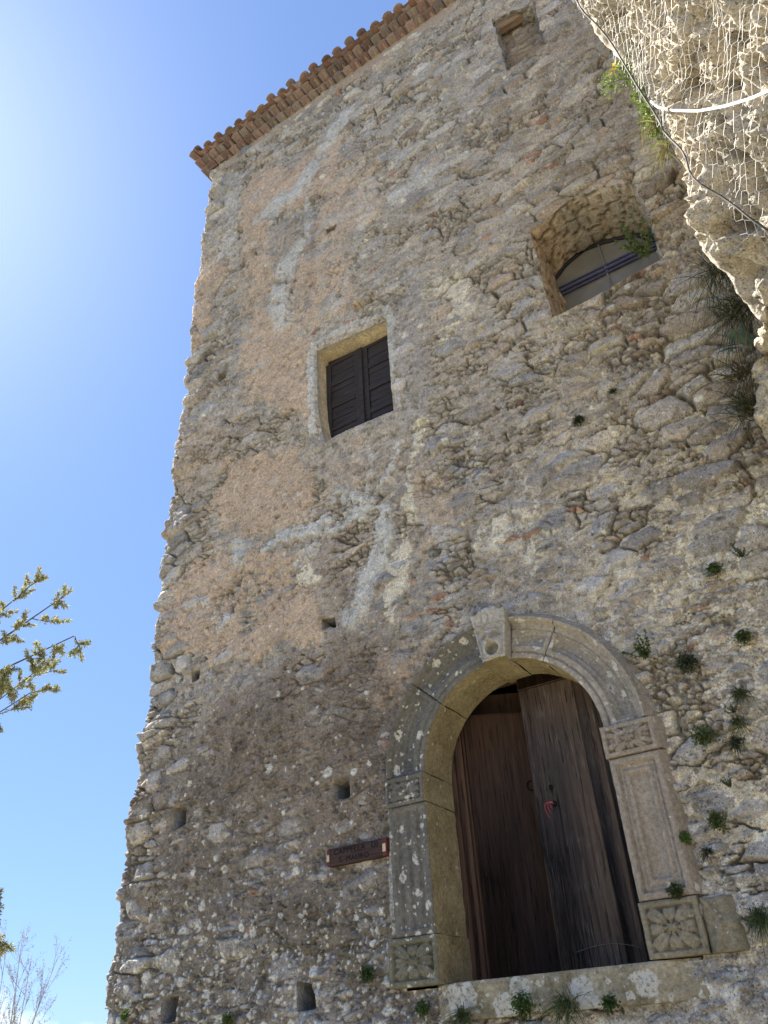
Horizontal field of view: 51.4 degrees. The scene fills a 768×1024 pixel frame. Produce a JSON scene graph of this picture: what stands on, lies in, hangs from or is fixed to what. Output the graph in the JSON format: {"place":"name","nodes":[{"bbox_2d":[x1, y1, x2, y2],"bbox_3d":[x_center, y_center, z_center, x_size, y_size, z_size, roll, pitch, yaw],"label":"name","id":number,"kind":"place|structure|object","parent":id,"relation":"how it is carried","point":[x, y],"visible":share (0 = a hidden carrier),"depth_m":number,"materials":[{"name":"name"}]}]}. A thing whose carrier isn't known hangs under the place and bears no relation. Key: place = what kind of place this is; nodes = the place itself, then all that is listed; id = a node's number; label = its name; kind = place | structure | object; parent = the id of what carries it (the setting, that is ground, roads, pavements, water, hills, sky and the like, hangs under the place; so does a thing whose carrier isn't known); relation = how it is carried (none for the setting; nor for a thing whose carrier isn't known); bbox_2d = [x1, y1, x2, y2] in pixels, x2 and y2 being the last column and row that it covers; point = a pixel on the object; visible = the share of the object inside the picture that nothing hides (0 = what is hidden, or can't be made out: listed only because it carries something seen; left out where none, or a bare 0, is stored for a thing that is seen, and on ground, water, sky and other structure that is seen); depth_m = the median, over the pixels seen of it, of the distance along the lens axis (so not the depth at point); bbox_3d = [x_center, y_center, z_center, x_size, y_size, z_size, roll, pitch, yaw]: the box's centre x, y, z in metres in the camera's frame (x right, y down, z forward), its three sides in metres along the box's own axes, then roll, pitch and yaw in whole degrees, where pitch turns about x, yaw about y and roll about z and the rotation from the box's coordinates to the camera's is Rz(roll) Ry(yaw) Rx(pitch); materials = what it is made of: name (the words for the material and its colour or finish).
{"place":"outdoors","nodes":[
{"label":"outdoors","id":0,"kind":"place"},
{"bbox_2d":[0,0,407,1023],"label":"sky","id":1,"kind":"structure","parent":0,"point":[105,105],"materials":[{"name":"blue"}]},
{"bbox_2d":[578,0,767,453],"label":"cliff","id":2,"kind":"structure","parent":0,"point":[734,254],"depth_m":4.51,"materials":[{"name":"stone"}]},
{"bbox_2d":[595,51,631,98],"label":"cliff bush","id":3,"kind":"object","parent":2,"relation":"attached to","point":[611,86],"visible":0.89,"depth_m":5.63,"materials":[{"name":"green plant"}]},
{"bbox_2d":[616,57,670,147],"bbox_3d":[1.772,-2.831,5.484,0.185,0.979,0.226,-22,-39,25],"label":"cliff bush","id":4,"kind":"object","parent":2,"relation":"attached to","point":[655,130],"visible":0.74,"depth_m":5.42,"materials":[{"name":"green plant"}]},
{"bbox_2d":[622,104,664,155],"bbox_3d":[1.754,-2.482,5.260,0.443,0.413,0.405,-22,-39,25],"label":"grass tuft","id":5,"kind":"object","parent":2,"relation":"attached to","point":[649,128],"visible":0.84,"depth_m":5.30,"materials":[{"name":"green plant"}]},
{"bbox_2d":[636,133,684,184],"bbox_3d":[1.778,-2.247,5.158,0.360,0.356,0.371,-22,-39,25],"label":"grass tuft","id":6,"kind":"object","parent":2,"relation":"on","point":[665,149],"visible":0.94,"depth_m":5.17,"materials":[{"name":"green plant"}]},
{"bbox_2d":[573,0,767,238],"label":"rockfall netting","id":7,"kind":"object","parent":2,"relation":"attached to","point":[681,150],"visible":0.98,"depth_m":4.56,"materials":[{"name":"metal"}]},
{"bbox_2d":[643,247,756,357],"bbox_3d":[2.317,-1.500,5.463,0.865,0.963,0.896,26,-45,-36],"label":"grass tuft","id":8,"kind":"object","parent":2,"relation":"attached to","point":[714,272],"visible":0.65,"depth_m":5.54,"materials":[{"name":"green plant"}]},
{"bbox_2d":[650,89,767,112],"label":"cable pipe","id":9,"kind":"object","parent":2,"relation":"attached to","point":[764,92],"visible":0.94,"depth_m":4.21,"materials":[{"name":"white plastic"}]},
{"bbox_2d":[674,280,762,401],"bbox_3d":[2.423,-1.145,5.288,0.871,1.060,0.919,-22,-39,25],"label":"grass tuft","id":10,"kind":"object","parent":2,"relation":"attached to","point":[742,306],"visible":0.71,"depth_m":5.40,"materials":[{"name":"green plant"}]},
{"bbox_2d":[686,345,761,442],"bbox_3d":[2.397,-0.826,5.404,0.779,0.661,0.657,-22,-39,25],"label":"grass tuft","id":11,"kind":"object","parent":2,"relation":"attached to","point":[738,375],"visible":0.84,"depth_m":5.49,"materials":[{"name":"green plant"}]},
{"bbox_2d":[685,379,762,457],"bbox_3d":[2.420,-0.610,5.296,0.824,0.653,0.626,-59,-63,50],"label":"grass tuft","id":12,"kind":"object","parent":2,"relation":"on","point":[748,407],"visible":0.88,"depth_m":5.39,"materials":[{"name":"green plant"}]},
{"bbox_3d":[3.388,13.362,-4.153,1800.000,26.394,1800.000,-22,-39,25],"label":"ground","id":13,"kind":"structure","parent":0,"visible":0},
{"bbox_2d":[0,919,71,1023],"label":"bare shrub","id":14,"kind":"object","parent":13,"relation":"on","point":[13,1012],"visible":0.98,"depth_m":10.81,"materials":[{"name":"brown plant"}]},
{"bbox_2d":[0,565,92,958],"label":"oak tree","id":15,"kind":"object","parent":13,"relation":"on","point":[7,688],"visible":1,"depth_m":10.74,"materials":[{"name":"green plant"}]},
{"bbox_2d":[105,0,767,1023],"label":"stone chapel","id":16,"kind":"structure","parent":13,"relation":"on","point":[433,562],"depth_m":6.40,"materials":[{"name":"brown stone"}]},
{"bbox_2d":[119,1008,129,1023],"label":"wall plant","id":17,"kind":"object","parent":16,"relation":"attached to","point":[123,1014],"depth_m":6.01,"materials":[{"name":"green plant"}]},
{"bbox_2d":[222,1011,234,1023],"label":"wall plant","id":18,"kind":"object","parent":16,"relation":"attached to","point":[227,1019],"depth_m":5.52,"materials":[{"name":"green plant"}]},
{"bbox_2d":[327,837,388,867],"bbox_3d":[-0.182,2.396,5.604,0.507,0.120,0.057,-22,-39,25],"label":"sign","id":19,"kind":"object","parent":16,"relation":"attached to","point":[359,852],"visible":1,"depth_m":5.58,"materials":[{"name":"brown wood"}]},
{"bbox_2d":[326,335,392,437],"bbox_3d":[-0.215,-1.275,8.364,1.100,1.480,0.140,-22,-39,25],"label":"window","id":20,"kind":"structure","parent":16,"relation":"in","point":[358,382],"depth_m":8.37,"materials":[{"name":"brown wood"}]},
{"bbox_2d":[359,965,375,983],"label":"wall plant","id":21,"kind":"object","parent":16,"relation":"attached to","point":[366,973],"depth_m":5.14,"materials":[{"name":"green plant"}]},
{"bbox_2d":[414,998,430,1020],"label":"wall plant","id":22,"kind":"object","parent":16,"relation":"attached to","point":[423,1008],"depth_m":4.83,"materials":[{"name":"green plant"}]},
{"bbox_2d":[443,1001,478,1023],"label":"wall plant","id":23,"kind":"object","parent":16,"relation":"attached to","point":[461,1014],"depth_m":4.61,"materials":[{"name":"green plant"}]},
{"bbox_2d":[445,692,561,980],"bbox_3d":[0.833,2.263,5.746,0.698,1.965,0.069,-6,-35,3],"label":"door leaf","id":24,"kind":"structure","parent":16,"relation":"in","point":[521,939],"depth_m":5.64,"materials":[{"name":"brown wood"}]},
{"bbox_2d":[509,989,540,1023],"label":"wall plant","id":25,"kind":"object","parent":16,"relation":"attached to","point":[522,1005],"depth_m":4.45,"materials":[{"name":"green plant"}]},
{"bbox_2d":[536,984,594,1023],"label":"wall plant","id":26,"kind":"object","parent":16,"relation":"attached to","point":[562,1003],"depth_m":4.32,"materials":[{"name":"green plant"}]},
{"bbox_2d":[572,414,585,426],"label":"wall plant","id":27,"kind":"object","parent":16,"relation":"attached to","point":[579,419],"depth_m":6.29,"materials":[{"name":"green plant"}]},
{"bbox_2d":[516,663,650,970],"bbox_3d":[1.360,1.897,5.340,0.733,2.050,0.056,-22,-39,25],"label":"door leaf","id":28,"kind":"structure","parent":16,"relation":"in","point":[594,898],"depth_m":5.24,"materials":[{"name":"brown wood"}]},
{"bbox_2d":[555,233,658,311],"bbox_3d":[2.216,-2.182,7.629,1.209,1.343,0.055,-22,-39,25],"label":"arched window","id":29,"kind":"structure","parent":16,"relation":"in","point":[593,270],"depth_m":7.84,"materials":[{"name":"grey glass"}]},
{"bbox_2d":[598,992,620,1016],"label":"wall plant","id":30,"kind":"object","parent":16,"relation":"attached to","point":[610,1003],"depth_m":4.24,"materials":[{"name":"green plant"}]},
{"bbox_2d":[605,385,620,397],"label":"wall plant","id":31,"kind":"object","parent":16,"relation":"attached to","point":[612,390],"depth_m":6.24,"materials":[{"name":"green plant"}]},
{"bbox_2d":[613,210,654,261],"bbox_3d":[2.198,-2.398,6.945,0.408,0.426,0.400,16,-39,-26],"label":"window plant","id":32,"kind":"object","parent":16,"relation":"on","point":[644,249],"depth_m":6.89,"materials":[{"name":"green plant"}]},
{"bbox_2d":[621,629,651,660],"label":"wall plant","id":33,"kind":"object","parent":16,"relation":"attached to","point":[644,653],"depth_m":5.07,"materials":[{"name":"green plant"}]},
{"bbox_2d":[665,882,684,899],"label":"wall plant","id":34,"kind":"object","parent":16,"relation":"attached to","point":[673,889],"depth_m":4.38,"materials":[{"name":"green plant"}]},
{"bbox_2d":[678,830,691,845],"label":"wall plant","id":35,"kind":"object","parent":16,"relation":"attached to","point":[684,836],"depth_m":4.50,"materials":[{"name":"green plant"}]},
{"bbox_2d":[673,650,700,672],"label":"wall plant","id":36,"kind":"object","parent":16,"relation":"attached to","point":[682,661],"depth_m":4.95,"materials":[{"name":"green plant"}]},
{"bbox_2d":[688,724,719,752],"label":"wall plant","id":37,"kind":"object","parent":16,"relation":"attached to","point":[703,734],"depth_m":4.69,"materials":[{"name":"green plant"}]},
{"bbox_2d":[697,846,715,862],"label":"wall plant","id":38,"kind":"object","parent":16,"relation":"attached to","point":[706,852],"depth_m":4.40,"materials":[{"name":"green plant"}]},
{"bbox_2d":[703,561,724,581],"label":"wall plant","id":39,"kind":"object","parent":16,"relation":"attached to","point":[712,568],"depth_m":5.13,"materials":[{"name":"green plant"}]},
{"bbox_2d":[706,809,729,832],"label":"wall plant","id":40,"kind":"object","parent":16,"relation":"attached to","point":[715,819],"depth_m":4.45,"materials":[{"name":"green plant"}]},
{"bbox_2d":[720,776,732,787],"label":"wall plant","id":41,"kind":"object","parent":16,"relation":"attached to","point":[728,783],"depth_m":4.50,"materials":[{"name":"green plant"}]},
{"bbox_2d":[724,700,738,714],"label":"wall plant","id":42,"kind":"object","parent":16,"relation":"attached to","point":[733,710],"depth_m":4.66,"materials":[{"name":"green plant"}]},
{"bbox_2d":[721,734,750,762],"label":"wall plant","id":43,"kind":"object","parent":16,"relation":"attached to","point":[733,742],"depth_m":4.57,"materials":[{"name":"green plant"}]},
{"bbox_2d":[711,318,763,355],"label":"broad leaf plant","id":44,"kind":"object","parent":16,"relation":"attached to","point":[733,333],"visible":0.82,"depth_m":5.34,"materials":[{"name":"green plant"}]},
{"bbox_2d":[729,543,752,557],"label":"wall plant","id":45,"kind":"object","parent":16,"relation":"attached to","point":[739,552],"depth_m":5.07,"materials":[{"name":"green plant"}]},
{"bbox_2d":[724,713,758,741],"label":"wall plant","id":46,"kind":"object","parent":16,"relation":"attached to","point":[738,722],"depth_m":4.62,"materials":[{"name":"green plant"}]},
{"bbox_2d":[733,628,750,647],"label":"wall plant","id":47,"kind":"object","parent":16,"relation":"attached to","point":[743,636],"depth_m":4.83,"materials":[{"name":"green plant"}]},
{"bbox_2d":[725,685,763,713],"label":"wall plant","id":48,"kind":"object","parent":16,"relation":"attached to","point":[741,693],"depth_m":4.68,"materials":[{"name":"green plant"}]},
{"bbox_2d":[733,902,767,971],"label":"wall plant","id":49,"kind":"object","parent":16,"relation":"attached to","point":[760,918],"depth_m":4.11,"materials":[{"name":"green plant"}]}
]}

